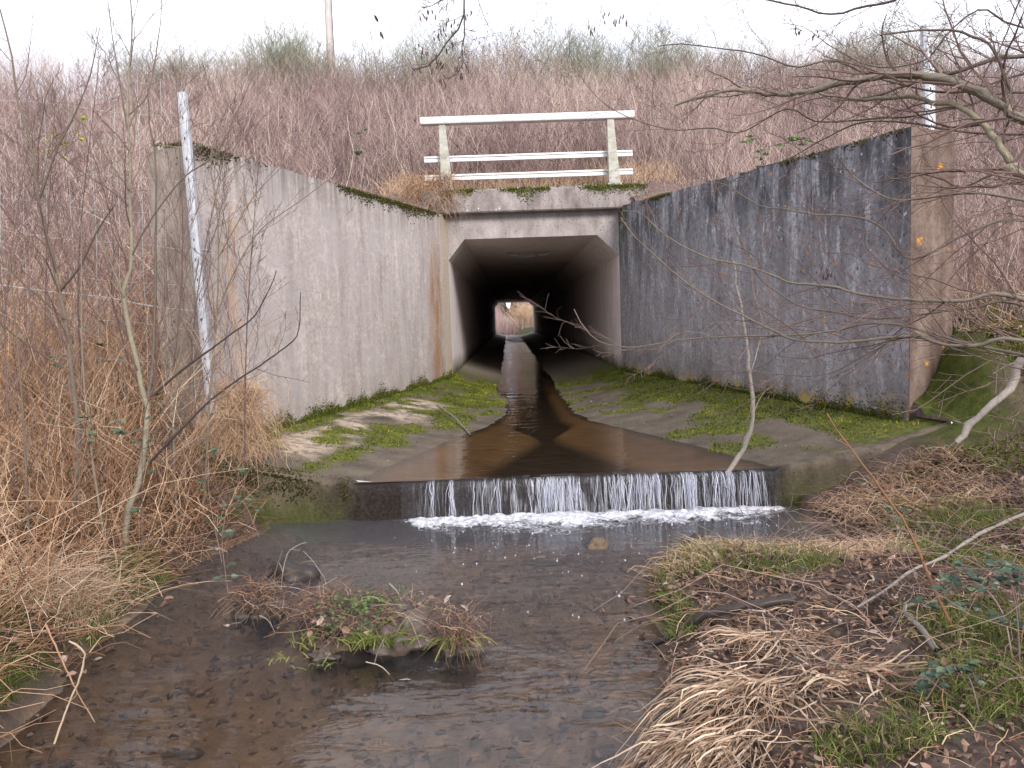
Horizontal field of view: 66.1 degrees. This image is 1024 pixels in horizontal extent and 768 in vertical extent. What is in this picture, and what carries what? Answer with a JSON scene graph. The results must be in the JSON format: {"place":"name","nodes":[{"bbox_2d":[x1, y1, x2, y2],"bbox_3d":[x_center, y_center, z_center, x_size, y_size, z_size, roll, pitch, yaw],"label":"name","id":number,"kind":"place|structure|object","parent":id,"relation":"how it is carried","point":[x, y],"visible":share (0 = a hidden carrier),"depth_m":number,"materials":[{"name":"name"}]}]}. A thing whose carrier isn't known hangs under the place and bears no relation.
{"place":"outdoors","nodes":[
{"label":"outdoors","id":0,"kind":"place"},
{"bbox_2d":[0,93,1023,767],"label":"ground","id":1,"kind":"structure","parent":0,"point":[396,735],"depth_m":3.58,"materials":[{"name":"soil"}]},
{"bbox_2d":[0,128,45,479],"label":"sapling","id":2,"kind":"object","parent":1,"relation":"on","point":[3,308],"visible":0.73,"depth_m":5.21,"materials":[{"name":"brown plant"}]},
{"bbox_2d":[0,253,66,564],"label":"sapling","id":3,"kind":"object","parent":1,"relation":"on","point":[26,461],"visible":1,"depth_m":3.96,"materials":[{"name":"brown plant"}]},
{"bbox_2d":[0,95,86,518],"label":"sapling","id":4,"kind":"object","parent":1,"relation":"on","point":[4,329],"visible":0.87,"depth_m":4.61,"materials":[{"name":"plant"}]},
{"bbox_2d":[0,73,95,497],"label":"sapling","id":5,"kind":"object","parent":1,"relation":"on","point":[32,295],"visible":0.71,"depth_m":4.90,"materials":[{"name":"plant"}]},
{"bbox_2d":[39,116,86,191],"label":"bramble","id":6,"kind":"object","parent":1,"relation":"on","point":[82,119],"visible":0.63,"depth_m":5.46,"materials":[{"name":"green plant"}]},
{"bbox_2d":[25,202,108,563],"bbox_3d":[-2.402,0.029,4.265,0.424,2.017,0.287,-2,5,0],"label":"sapling","id":7,"kind":"object","parent":1,"relation":"on","point":[90,444],"visible":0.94,"depth_m":4.25,"materials":[{"name":"brown plant"}]},
{"bbox_2d":[48,641,85,759],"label":"dead branch","id":8,"kind":"object","parent":1,"relation":"on","point":[72,694],"visible":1,"depth_m":2.77,"materials":[{"name":"wood"}]},
{"bbox_2d":[0,9,152,536],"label":"sapling","id":9,"kind":"object","parent":1,"relation":"on","point":[59,289],"visible":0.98,"depth_m":4.38,"materials":[{"name":"brown plant"}]},
{"bbox_2d":[14,25,142,501],"bbox_3d":[-2.681,-0.767,5.122,0.727,3.131,0.727,-3,5,-8],"label":"sapling","id":10,"kind":"object","parent":1,"relation":"on","point":[62,240],"visible":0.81,"depth_m":4.98,"materials":[{"name":"plant"}]},
{"bbox_2d":[0,540,176,710],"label":"grass","id":11,"kind":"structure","parent":1,"relation":"on","point":[9,675],"depth_m":3.75,"materials":[{"name":"plant"}]},
{"bbox_2d":[0,528,195,650],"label":"pale grass","id":12,"kind":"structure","parent":1,"relation":"on","point":[69,597],"depth_m":3.79,"materials":[{"name":"plant"}]},
{"bbox_2d":[0,74,205,438],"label":"wire fence","id":13,"kind":"object","parent":1,"relation":"on","point":[142,244],"visible":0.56,"depth_m":5.81,"materials":[{"name":"metal"}]},
{"bbox_2d":[0,417,246,701],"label":"leaf litter","id":14,"kind":"object","parent":1,"relation":"on","point":[78,649],"visible":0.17,"depth_m":4.57,"materials":[{"name":"brown plant"}]},
{"bbox_2d":[0,324,276,661],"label":"dead bracken","id":15,"kind":"object","parent":1,"relation":"on","point":[47,501],"visible":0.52,"depth_m":4.39,"materials":[{"name":"plant"}]},
{"bbox_2d":[65,5,219,100],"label":"broom bush","id":16,"kind":"object","parent":1,"relation":"on","point":[141,56],"visible":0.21,"depth_m":24.34,"materials":[{"name":"plant"}]},
{"bbox_2d":[0,359,286,767],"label":"fallen stalks","id":17,"kind":"object","parent":1,"relation":"on","point":[60,537],"visible":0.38,"depth_m":4.29,"materials":[{"name":"plant"}]},
{"bbox_2d":[47,326,260,617],"bbox_3d":[-2.145,0.496,4.544,1.479,1.692,0.962,-2,5,0],"label":"bramble","id":18,"kind":"object","parent":1,"relation":"on","point":[118,431],"visible":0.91,"depth_m":4.39,"materials":[{"name":"brown plant"}]},
{"bbox_2d":[0,202,326,553],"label":"thicket","id":19,"kind":"object","parent":1,"relation":"on","point":[26,386],"visible":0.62,"depth_m":5.29,"materials":[{"name":"plant"}]},
{"bbox_2d":[41,0,306,554],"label":"sapling","id":20,"kind":"object","parent":1,"relation":"on","point":[139,380],"visible":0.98,"depth_m":4.70,"materials":[{"name":"brown plant"}]},
{"bbox_2d":[130,31,228,493],"bbox_3d":[-2.253,-0.762,5.281,0.597,3.070,0.736,-6,6,-41],"label":"sapling","id":21,"kind":"object","parent":1,"relation":"on","point":[181,251],"visible":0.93,"depth_m":5.27,"materials":[{"name":"plant"}]},
{"bbox_2d":[0,212,368,427],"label":"dead stalks","id":22,"kind":"object","parent":1,"relation":"on","point":[123,271],"visible":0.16,"depth_m":8.74,"materials":[{"name":"plant"}]},
{"bbox_2d":[140,257,235,544],"bbox_3d":[-2.013,0.126,4.941,0.592,1.838,0.175,-4,5,-22],"label":"sapling","id":23,"kind":"object","parent":1,"relation":"on","point":[173,440],"visible":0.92,"depth_m":4.96,"materials":[{"name":"brown plant"}]},
{"bbox_2d":[177,92,219,413],"bbox_3d":[-2.390,-0.985,6.101,0.127,2.410,0.340,-2,5,0],"label":"fence post","id":24,"kind":"object","parent":1,"relation":"on","point":[196,240],"visible":0.71,"depth_m":5.94,"materials":[{"name":"metal"}]},
{"bbox_2d":[152,92,249,488],"bbox_3d":[-2.095,-0.592,5.375,0.706,2.739,0.392,-3,5,-10],"label":"sapling","id":25,"kind":"object","parent":1,"relation":"on","point":[210,256],"visible":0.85,"depth_m":5.39,"materials":[{"name":"plant"}]},
{"bbox_2d":[0,89,412,426],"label":"scrub","id":26,"kind":"object","parent":1,"relation":"on","point":[137,228],"visible":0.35,"depth_m":11.15,"materials":[{"name":"plant"}]},
{"bbox_2d":[141,18,297,110],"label":"broom bush","id":27,"kind":"object","parent":1,"relation":"on","point":[184,53],"visible":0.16,"depth_m":23.21,"materials":[{"name":"plant"}]},
{"bbox_2d":[149,62,340,525],"bbox_3d":[-1.707,-0.544,5.152,1.294,3.027,0.393,-1,5,12],"label":"sapling","id":28,"kind":"object","parent":1,"relation":"on","point":[212,366],"visible":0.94,"depth_m":5.19,"materials":[{"name":"brown plant"}]},
{"bbox_2d":[203,136,290,514],"bbox_3d":[-1.942,-0.408,5.792,0.622,2.740,0.928,-4,5,-25],"label":"sapling","id":29,"kind":"object","parent":1,"relation":"on","point":[248,306],"visible":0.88,"depth_m":5.64,"materials":[{"name":"plant"}]},
{"bbox_2d":[211,0,359,106],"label":"broom bush","id":30,"kind":"object","parent":1,"relation":"on","point":[279,41],"visible":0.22,"depth_m":23.87,"materials":[{"name":"plant"}]},
{"bbox_2d":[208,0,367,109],"bbox_3d":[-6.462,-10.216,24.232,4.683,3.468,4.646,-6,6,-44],"label":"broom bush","id":31,"kind":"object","parent":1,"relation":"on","point":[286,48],"visible":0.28,"depth_m":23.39,"materials":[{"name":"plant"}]},
{"bbox_2d":[271,542,305,632],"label":"dead branch","id":32,"kind":"object","parent":1,"relation":"on","point":[283,570],"visible":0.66,"depth_m":4.23,"materials":[{"name":"brown wood"}]},
{"bbox_2d":[147,144,452,449],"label":"wing wall","id":33,"kind":"structure","parent":1,"relation":"on","point":[392,329],"depth_m":8.23,"materials":[{"name":"concrete"}]},
{"bbox_2d":[209,179,252,433],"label":"climbing vine","id":34,"kind":"object","parent":33,"relation":"attached to","point":[234,234],"visible":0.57,"depth_m":6.15,"materials":[{"name":"plant"}]},
{"bbox_2d":[324,0,334,79],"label":"utility pole","id":35,"kind":"object","parent":1,"relation":"on","point":[328,19],"depth_m":31.83,"materials":[{"name":"brown wood"}]},
{"bbox_2d":[27,553,647,767],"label":"pebbles","id":36,"kind":"object","parent":1,"relation":"on","point":[599,712],"visible":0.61,"depth_m":3.41,"materials":[{"name":"stone"}]},
{"bbox_2d":[200,551,520,691],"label":"debris island","id":37,"kind":"structure","parent":1,"relation":"on","point":[389,634],"depth_m":3.60,"materials":[{"name":"brown plant"}]},
{"bbox_2d":[354,128,366,182],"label":"bramble","id":38,"kind":"object","parent":1,"relation":"on","point":[359,152],"visible":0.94,"depth_m":14.16,"materials":[{"name":"green plant"}]},
{"bbox_2d":[293,2,435,106],"bbox_3d":[-5.079,-10.223,25.020,5.895,3.210,4.430,-2,5,0],"label":"broom bush","id":39,"kind":"object","parent":1,"relation":"on","point":[359,38],"visible":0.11,"depth_m":23.90,"materials":[{"name":"plant"}]},
{"bbox_2d":[366,8,382,119],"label":"dead stalk","id":40,"kind":"object","parent":1,"relation":"on","point":[373,48],"visible":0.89,"depth_m":22.29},
{"bbox_2d":[374,15,386,100],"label":"dead stalk","id":41,"kind":"object","parent":1,"relation":"on","point":[375,17],"visible":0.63,"depth_m":22.64,"materials":[{"name":"brown plant"}]},
{"bbox_2d":[0,540,797,767],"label":"water","id":42,"kind":"structure","parent":1,"relation":"on","point":[477,671],"depth_m":3.67,"materials":[{"name":"liquid"}]},
{"bbox_2d":[340,0,488,116],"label":"broom bush","id":43,"kind":"object","parent":1,"relation":"on","point":[419,56],"visible":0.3,"depth_m":23.11,"materials":[{"name":"plant"}]},
{"bbox_2d":[386,0,546,100],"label":"broom bush","id":44,"kind":"object","parent":1,"relation":"on","point":[475,60],"visible":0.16,"depth_m":24.34,"materials":[{"name":"plant"}]},
{"bbox_2d":[452,19,560,108],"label":"rusty shrub","id":45,"kind":"object","parent":1,"relation":"on","point":[524,42],"visible":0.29,"depth_m":23.62,"materials":[{"name":"brown plant"}]},
{"bbox_2d":[0,50,1021,195],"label":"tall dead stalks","id":46,"kind":"object","parent":1,"relation":"on","point":[439,111],"visible":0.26,"depth_m":16.41,"materials":[{"name":"plant"}]},
{"bbox_2d":[0,1,1023,202],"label":"scrub","id":47,"kind":"object","parent":1,"relation":"on","point":[589,145],"visible":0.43,"depth_m":17.05,"materials":[{"name":"plant"}]},
{"bbox_2d":[0,19,1023,199],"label":"shrub mass","id":48,"kind":"object","parent":1,"relation":"on","point":[350,130],"visible":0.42,"depth_m":16.49,"materials":[{"name":"plant"}]},
{"bbox_2d":[0,62,1023,183],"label":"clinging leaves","id":49,"kind":"object","parent":1,"relation":"on","point":[488,124],"visible":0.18,"depth_m":15.80,"materials":[{"name":"plant"}]},
{"bbox_2d":[495,302,532,330],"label":"ochre bush","id":50,"kind":"object","parent":1,"relation":"on","point":[521,315],"visible":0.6,"depth_m":70.31,"materials":[{"name":"plant"}]},
{"bbox_2d":[495,305,533,335],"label":"scrub","id":51,"kind":"object","parent":1,"relation":"on","point":[505,326],"visible":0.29,"depth_m":71.86,"materials":[{"name":"plant"}]},
{"bbox_2d":[421,183,647,374],"bbox_3d":[0.283,-3.790,37.555,6.201,5.024,48.532,-2,5,0],"label":"culvert","id":52,"kind":"object","parent":1,"relation":"on","point":[500,250],"visible":0.86,"depth_m":15.51,"materials":[{"name":"concrete"}]},
{"bbox_2d":[382,165,475,226],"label":"dry creeper","id":53,"kind":"object","parent":52,"relation":"hanging from","point":[425,186],"visible":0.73,"depth_m":13.18,"materials":[{"name":"plant"}]},
{"bbox_2d":[420,110,634,189],"bbox_3d":[0.276,-3.934,13.358,3.600,1.235,0.275,-2,5,0],"label":"railing","id":54,"kind":"object","parent":52,"relation":"on","point":[612,154],"visible":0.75,"depth_m":13.29,"materials":[{"name":"wood"}]},
{"bbox_2d":[445,183,647,218],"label":"moss","id":55,"kind":"object","parent":52,"relation":"on","point":[548,188],"visible":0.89,"depth_m":13.25,"materials":[{"name":"plant"}]},
{"bbox_2d":[362,151,711,196],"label":"dry grass","id":56,"kind":"structure","parent":1,"relation":"on","point":[545,182],"depth_m":14.12,"materials":[{"name":"plant"}]},
{"bbox_2d":[469,0,640,110],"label":"broom bush","id":57,"kind":"object","parent":1,"relation":"on","point":[551,45],"visible":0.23,"depth_m":23.36,"materials":[{"name":"plant"}]},
{"bbox_2d":[202,423,948,542],"bbox_3d":[0.406,0.856,6.075,5.892,0.925,0.308,-2,5,0],"label":"weir","id":58,"kind":"object","parent":1,"relation":"on","point":[376,511],"visible":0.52,"depth_m":5.95,"materials":[{"name":"concrete"}]},
{"bbox_2d":[204,455,351,507],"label":"sill moss","id":59,"kind":"object","parent":58,"relation":"on","point":[263,474],"visible":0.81,"depth_m":5.92,"materials":[{"name":"plant"}]},
{"bbox_2d":[429,470,763,517],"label":"waterfall","id":60,"kind":"structure","parent":58,"relation":"on","point":[628,496],"depth_m":5.88,"materials":[{"name":"white liquid"}]},
{"bbox_2d":[725,260,769,474],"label":"dead branch","id":61,"kind":"object","parent":58,"relation":"on","point":[735,461],"visible":0.87,"depth_m":5.85,"materials":[{"name":"grey wood"}]},
{"bbox_2d":[510,2,674,111],"bbox_3d":[2.093,-9.681,24.244,6.081,3.314,4.732,0,5,18],"label":"broom bush","id":62,"kind":"object","parent":1,"relation":"on","point":[597,65],"visible":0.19,"depth_m":23.20,"materials":[{"name":"plant"}]},
{"bbox_2d":[561,0,722,109],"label":"broom bush","id":63,"kind":"object","parent":1,"relation":"on","point":[646,53],"visible":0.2,"depth_m":22.84,"materials":[{"name":"plant"}]},
{"bbox_2d":[679,532,709,548],"bbox_3d":[1.181,1.025,5.049,0.199,0.150,0.184,-5,6,-36],"label":"rock","id":64,"kind":"object","parent":1,"relation":"on","point":[694,536],"visible":0.28,"depth_m":5.03,"materials":[{"name":"stone"}]},
{"bbox_2d":[617,3,786,98],"bbox_3d":[5.957,-10.312,24.543,5.230,3.110,4.891,-4,5,-29],"label":"broom bush","id":65,"kind":"object","parent":1,"relation":"on","point":[726,45],"visible":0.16,"depth_m":23.79,"materials":[{"name":"plant"}]},
{"bbox_2d":[382,0,1023,442],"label":"alder tree","id":66,"kind":"object","parent":1,"relation":"on","point":[940,78],"visible":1,"depth_m":4.47,"materials":[{"name":"brown plant"}]},
{"bbox_2d":[955,357,1023,443],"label":"broken branch","id":67,"kind":"object","parent":66,"relation":"attached to","point":[1009,389],"visible":0.9,"depth_m":4.46,"materials":[{"name":"grey wood"}]},
{"bbox_2d":[592,701,826,767],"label":"sedge tussock","id":68,"kind":"object","parent":1,"relation":"on","point":[700,745],"visible":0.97,"depth_m":2.35,"materials":[{"name":"plant"}]},
{"bbox_2d":[606,654,864,767],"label":"sedge tussock","id":69,"kind":"object","parent":1,"relation":"on","point":[734,688],"visible":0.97,"depth_m":2.60,"materials":[{"name":"plant"}]},
{"bbox_2d":[670,607,851,671],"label":"sedge tussock","id":70,"kind":"object","parent":1,"relation":"on","point":[770,638],"visible":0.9,"depth_m":3.05,"materials":[{"name":"plant"}]},
{"bbox_2d":[738,135,811,167],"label":"bramble","id":71,"kind":"object","parent":1,"relation":"on","point":[778,145],"visible":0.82,"depth_m":9.70,"materials":[{"name":"green plant"}]},
{"bbox_2d":[536,290,1023,739],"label":"fallen twigs","id":72,"kind":"object","parent":1,"relation":"on","point":[1017,490],"depth_m":3.59,"materials":[{"name":"wood"}]},
{"bbox_2d":[618,126,954,421],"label":"wing wall","id":73,"kind":"structure","parent":1,"relation":"on","point":[648,305],"depth_m":7.91,"materials":[{"name":"concrete"}]},
{"bbox_2d":[152,125,942,223],"bbox_3d":[0.291,-2.393,9.793,6.297,0.640,7.316,-2,5,0],"label":"coping moss","id":74,"kind":"object","parent":73,"relation":"on","point":[399,204],"visible":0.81,"depth_m":9.29,"materials":[{"name":"plant"}]},
{"bbox_2d":[920,23,935,129],"bbox_3d":[3.530,-2.002,6.644,0.155,2.000,0.066,-2,5,0],"label":"fence post","id":75,"kind":"object","parent":73,"relation":"attached to","point":[926,86],"visible":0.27,"depth_m":6.58,"materials":[{"name":"metal"}]},
{"bbox_2d":[632,524,947,584],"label":"dry grass","id":76,"kind":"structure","parent":1,"relation":"on","point":[876,544],"depth_m":4.23,"materials":[{"name":"plant"}]},
{"bbox_2d":[700,10,882,91],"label":"broom bush","id":77,"kind":"object","parent":1,"relation":"on","point":[805,54],"visible":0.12,"depth_m":24.98,"materials":[{"name":"plant"}]},
{"bbox_2d":[599,86,1023,329],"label":"scrub","id":78,"kind":"object","parent":1,"relation":"on","point":[1002,242],"visible":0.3,"depth_m":10.60,"materials":[{"name":"plant"}]},
{"bbox_2d":[606,316,1023,767],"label":"fallen stalks","id":79,"kind":"object","parent":1,"relation":"on","point":[839,610],"visible":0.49,"depth_m":3.07,"materials":[{"name":"plant"}]},
{"bbox_2d":[634,485,1023,767],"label":"grass","id":80,"kind":"structure","parent":1,"relation":"on","point":[942,619],"depth_m":2.93,"materials":[{"name":"plant"}]},
{"bbox_2d":[647,325,1023,767],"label":"leaf litter","id":81,"kind":"object","parent":1,"relation":"on","point":[882,613],"visible":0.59,"depth_m":3.21,"materials":[{"name":"brown plant"}]},
{"bbox_2d":[752,641,936,717],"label":"sedge tussock","id":82,"kind":"object","parent":1,"relation":"on","point":[818,684],"visible":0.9,"depth_m":2.62,"materials":[{"name":"plant"}]},
{"bbox_2d":[758,5,935,95],"bbox_3d":[10.594,-10.379,24.570,4.212,2.896,5.140,-5,5,-31],"label":"broom bush","id":83,"kind":"object","parent":1,"relation":"on","point":[862,51],"visible":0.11,"depth_m":23.48,"materials":[{"name":"plant"}]},
{"bbox_2d":[711,192,1023,328],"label":"dead stalks","id":84,"kind":"object","parent":1,"relation":"on","point":[982,289],"visible":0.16,"depth_m":7.47,"materials":[{"name":"plant"}]},
{"bbox_2d":[827,413,954,630],"bbox_3d":[1.562,0.608,3.073,0.101,0.941,0.730,-5,6,-34],"label":"bare shoot","id":85,"kind":"object","parent":1,"relation":"on","point":[916,547],"visible":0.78,"depth_m":3.11,"materials":[{"name":"plant"}]},
{"bbox_2d":[809,0,986,95],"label":"broom bush","id":86,"kind":"object","parent":1,"relation":"on","point":[935,34],"visible":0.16,"depth_m":23.14,"materials":[{"name":"plant"}]},
{"bbox_2d":[793,438,1022,537],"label":"dead grass","id":87,"kind":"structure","parent":1,"relation":"on","point":[925,483],"depth_m":5.23,"materials":[{"name":"plant"}]},
{"bbox_2d":[879,505,948,527],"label":"bramble","id":88,"kind":"object","parent":1,"relation":"on","point":[897,518],"visible":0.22,"depth_m":4.58,"materials":[{"name":"green plant"}]},
{"bbox_2d":[903,599,939,652],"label":"forked branch","id":89,"kind":"object","parent":1,"relation":"on","point":[921,628],"visible":0.76,"depth_m":2.93,"materials":[{"name":"grey wood"}]},
{"bbox_2d":[897,316,1023,490],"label":"bank moss","id":90,"kind":"object","parent":1,"relation":"on","point":[954,329],"visible":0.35,"depth_m":5.49,"materials":[{"name":"plant"}]},
{"bbox_2d":[907,551,1023,719],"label":"bramble","id":91,"kind":"object","parent":1,"relation":"on","point":[1008,567],"visible":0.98,"depth_m":2.71,"materials":[{"name":"green plant"}]},
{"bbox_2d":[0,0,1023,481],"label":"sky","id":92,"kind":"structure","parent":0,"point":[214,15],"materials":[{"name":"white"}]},
{"bbox_2d":[518,327,533,334],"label":"grass bank","id":93,"kind":"structure","parent":0,"point":[526,330],"depth_m":63.78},
{"bbox_2d":[389,334,737,469],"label":"stream water","id":94,"kind":"structure","parent":0,"point":[527,372],"depth_m":13.15,"materials":[{"name":"liquid"}]},
{"bbox_2d":[507,336,524,341],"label":"riffle foam","id":95,"kind":"object","parent":94,"relation":"on","point":[514,338],"visible":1,"depth_m":51.08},
{"bbox_2d":[190,332,950,481],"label":"concrete channel floor","id":96,"kind":"structure","parent":0,"point":[484,364],"depth_m":7.69,"materials":[{"name":"concrete"}]},
{"bbox_2d":[163,370,312,505],"bbox_3d":[-2.109,0.428,6.086,1.080,1.146,1.093,-2,5,0],"label":"vine wad","id":97,"kind":"object","parent":96,"relation":"on","point":[260,432],"visible":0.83,"depth_m":6.07,"materials":[{"name":"plant"}]},
{"bbox_2d":[210,387,907,476],"bbox_3d":[0.352,0.356,8.564,5.411,0.258,5.014,-2,5,0],"label":"apron debris","id":98,"kind":"object","parent":96,"relation":"on","point":[589,413],"visible":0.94,"depth_m":8.03,"materials":[{"name":"brown plant"}]},
{"bbox_2d":[203,361,918,468],"bbox_3d":[0.363,0.084,10.364,5.665,0.557,8.378,-2,5,0],"label":"apron moss","id":99,"kind":"object","parent":96,"relation":"on","point":[364,401],"visible":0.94,"depth_m":8.73,"materials":[{"name":"plant"}]},
{"bbox_2d":[436,405,475,435],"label":"dead branch","id":100,"kind":"object","parent":99,"relation":"on","point":[454,417],"visible":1,"depth_m":8.95,"materials":[{"name":"grey wood"}]},
{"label":"pool water","id":101,"kind":"structure","parent":0,"visible":0},
{"bbox_2d":[45,624,94,722],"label":"dead branch","id":102,"kind":"object","parent":101,"relation":"in","point":[54,643],"visible":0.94,"depth_m":2.86,"materials":[{"name":"wood"}]},
{"bbox_2d":[267,558,320,595],"bbox_3d":[-1.286,1.138,4.661,0.324,0.216,0.226,-2,5,0],"label":"rock","id":103,"kind":"object","parent":101,"relation":"in","point":[290,566],"visible":0.83,"depth_m":4.58,"materials":[{"name":"stone"}]},
{"bbox_2d":[521,555,571,567],"bbox_3d":[0.219,1.098,4.900,0.328,0.064,0.148,-2,5,0],"label":"rock","id":104,"kind":"object","parent":101,"relation":"in","point":[541,561],"visible":1,"depth_m":4.85,"materials":[{"name":"stone"}]},
{"bbox_2d":[394,515,793,617],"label":"bubbles","id":105,"kind":"object","parent":101,"relation":"on","point":[578,553],"visible":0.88,"depth_m":5.13,"materials":[{"name":"white liquid"}]},
{"bbox_2d":[405,505,784,532],"bbox_3d":[0.646,0.980,5.601,3.245,0.031,0.704,-2,5,0],"label":"foam","id":106,"kind":"object","parent":101,"relation":"on","point":[571,517],"visible":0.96,"depth_m":5.77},
{"bbox_2d":[586,537,608,557],"bbox_3d":[0.550,1.048,5.059,0.150,0.130,0.134,-2,5,0],"label":"rock","id":107,"kind":"object","parent":101,"relation":"in","point":[597,547],"visible":1,"depth_m":5.02,"materials":[{"name":"stone"}]}
]}

